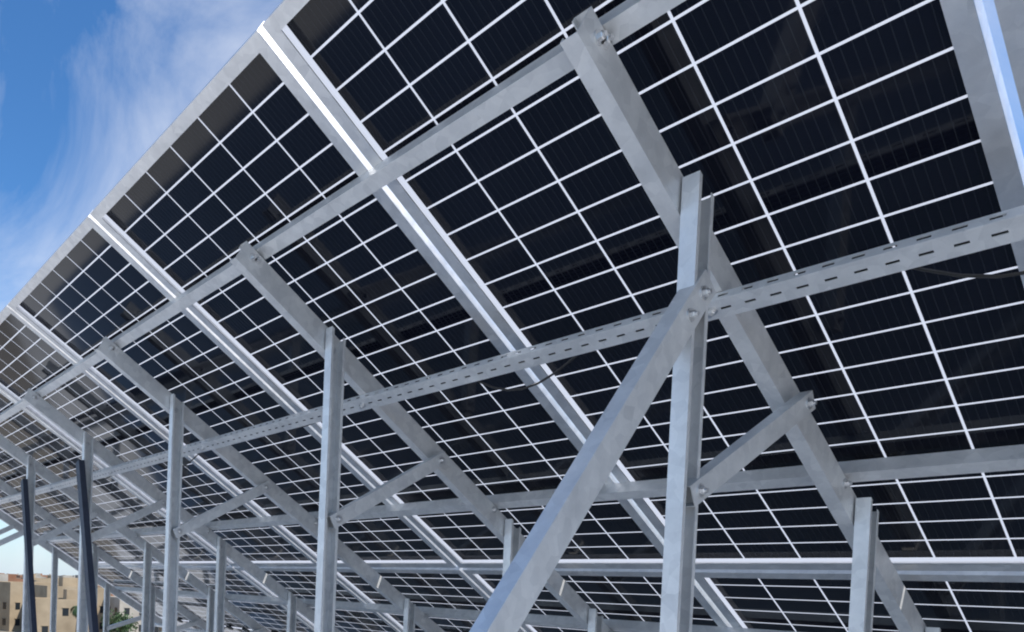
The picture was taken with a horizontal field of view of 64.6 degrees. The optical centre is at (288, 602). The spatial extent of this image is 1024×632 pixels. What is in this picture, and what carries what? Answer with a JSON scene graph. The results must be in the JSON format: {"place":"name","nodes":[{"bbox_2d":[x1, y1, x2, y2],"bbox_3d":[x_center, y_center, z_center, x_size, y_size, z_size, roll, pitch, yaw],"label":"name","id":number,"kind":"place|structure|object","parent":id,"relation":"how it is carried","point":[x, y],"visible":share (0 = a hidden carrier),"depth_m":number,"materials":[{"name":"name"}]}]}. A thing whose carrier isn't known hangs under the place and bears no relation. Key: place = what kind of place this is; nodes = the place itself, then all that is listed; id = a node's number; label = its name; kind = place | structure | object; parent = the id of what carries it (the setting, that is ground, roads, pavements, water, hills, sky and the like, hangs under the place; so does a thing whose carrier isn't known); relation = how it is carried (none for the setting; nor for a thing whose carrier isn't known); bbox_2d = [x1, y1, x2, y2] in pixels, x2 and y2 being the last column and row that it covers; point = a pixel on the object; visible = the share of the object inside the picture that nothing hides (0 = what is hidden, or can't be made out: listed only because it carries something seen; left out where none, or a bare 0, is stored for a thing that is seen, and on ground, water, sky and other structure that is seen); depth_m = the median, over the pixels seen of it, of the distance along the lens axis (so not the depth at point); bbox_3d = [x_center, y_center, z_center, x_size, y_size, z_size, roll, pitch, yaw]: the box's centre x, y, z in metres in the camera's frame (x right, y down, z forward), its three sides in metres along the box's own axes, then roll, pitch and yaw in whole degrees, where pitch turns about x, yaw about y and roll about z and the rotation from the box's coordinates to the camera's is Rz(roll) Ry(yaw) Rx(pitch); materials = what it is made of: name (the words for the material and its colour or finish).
{"place":"outdoors","nodes":[
{"label":"outdoors","id":0,"kind":"place"},
{"bbox_2d":[70,606,76,631],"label":"tree","id":1,"kind":"object","parent":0,"point":[74,612],"visible":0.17,"depth_m":108.22,"materials":[{"name":"green plant"}]},
{"bbox_2d":[0,573,161,631],"bbox_3d":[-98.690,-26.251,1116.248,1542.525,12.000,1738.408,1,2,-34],"label":"town buildings","id":2,"kind":"structure","parent":0,"point":[11,594],"depth_m":144.78,"materials":[{"name":"concrete"}]},
{"bbox_2d":[100,609,138,631],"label":"tree","id":3,"kind":"object","parent":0,"point":[118,617],"visible":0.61,"depth_m":114.90,"materials":[{"name":"green plant"}]},
{"bbox_2d":[0,0,1023,575],"label":"sky","id":4,"kind":"structure","parent":0,"point":[87,87],"materials":[{"name":"blue"}]},
{"bbox_2d":[14,267,1023,631],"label":"cables","id":5,"kind":"object","parent":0,"point":[922,269],"visible":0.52,"depth_m":1.52,"materials":[{"name":"black rubber"}]},
{"bbox_3d":[0.470,6.404,1.627,15.000,9.600,22.500,1,2,-34],"label":"building roof","id":6,"kind":"object","parent":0,"visible":0},
{"bbox_2d":[21,460,98,631],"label":"long braces","id":7,"kind":"object","parent":6,"relation":"on","point":[87,550],"visible":1,"depth_m":4.45,"materials":[{"name":"black metal"}]},
{"bbox_2d":[0,269,815,631],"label":"braces","id":8,"kind":"object","parent":6,"relation":"on","point":[536,561],"visible":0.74,"depth_m":1.46,"materials":[{"name":"metal"}]},
{"bbox_2d":[9,29,852,631],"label":"bolts","id":9,"kind":"object","parent":6,"relation":"on","point":[603,39],"visible":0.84,"depth_m":1.82,"materials":[{"name":"metal"}]},
{"bbox_2d":[22,170,940,631],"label":"posts","id":10,"kind":"object","parent":6,"relation":"on","point":[686,414],"visible":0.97,"depth_m":2.54,"materials":[{"name":"metal"}]},
{"bbox_2d":[0,6,925,631],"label":"rafters","id":11,"kind":"object","parent":10,"relation":"attached to","point":[614,94],"visible":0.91,"depth_m":2.46,"materials":[{"name":"metal"}]},
{"bbox_2d":[0,0,1023,631],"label":"purlins","id":12,"kind":"object","parent":11,"relation":"attached to","point":[626,18],"visible":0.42,"depth_m":2.18,"materials":[{"name":"metal"}]},
{"bbox_2d":[0,0,1023,631],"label":"panel frames","id":13,"kind":"structure","parent":12,"relation":"on","point":[966,22],"depth_m":2.30,"materials":[{"name":"silver metal"}]},
{"bbox_2d":[0,0,1023,631],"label":"solar panel glass","id":14,"kind":"object","parent":13,"relation":"in","point":[314,66],"visible":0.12,"depth_m":2.19,"materials":[{"name":"glass"}]},
{"bbox_2d":[0,0,1023,631],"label":"pv cells","id":15,"kind":"object","parent":14,"relation":"in","point":[528,26],"visible":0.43,"depth_m":2.05,"materials":[{"name":"black glass"}]},
{"bbox_2d":[161,247,892,631],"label":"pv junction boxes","id":16,"kind":"object","parent":14,"relation":"attached to","point":[395,387],"visible":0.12,"depth_m":7.50,"materials":[{"name":"black plastic"}]},
{"bbox_2d":[0,205,1023,631],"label":"cable tray","id":17,"kind":"object","parent":11,"relation":"attached to","point":[640,330],"visible":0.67,"depth_m":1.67,"materials":[{"name":"metal"}]}
]}

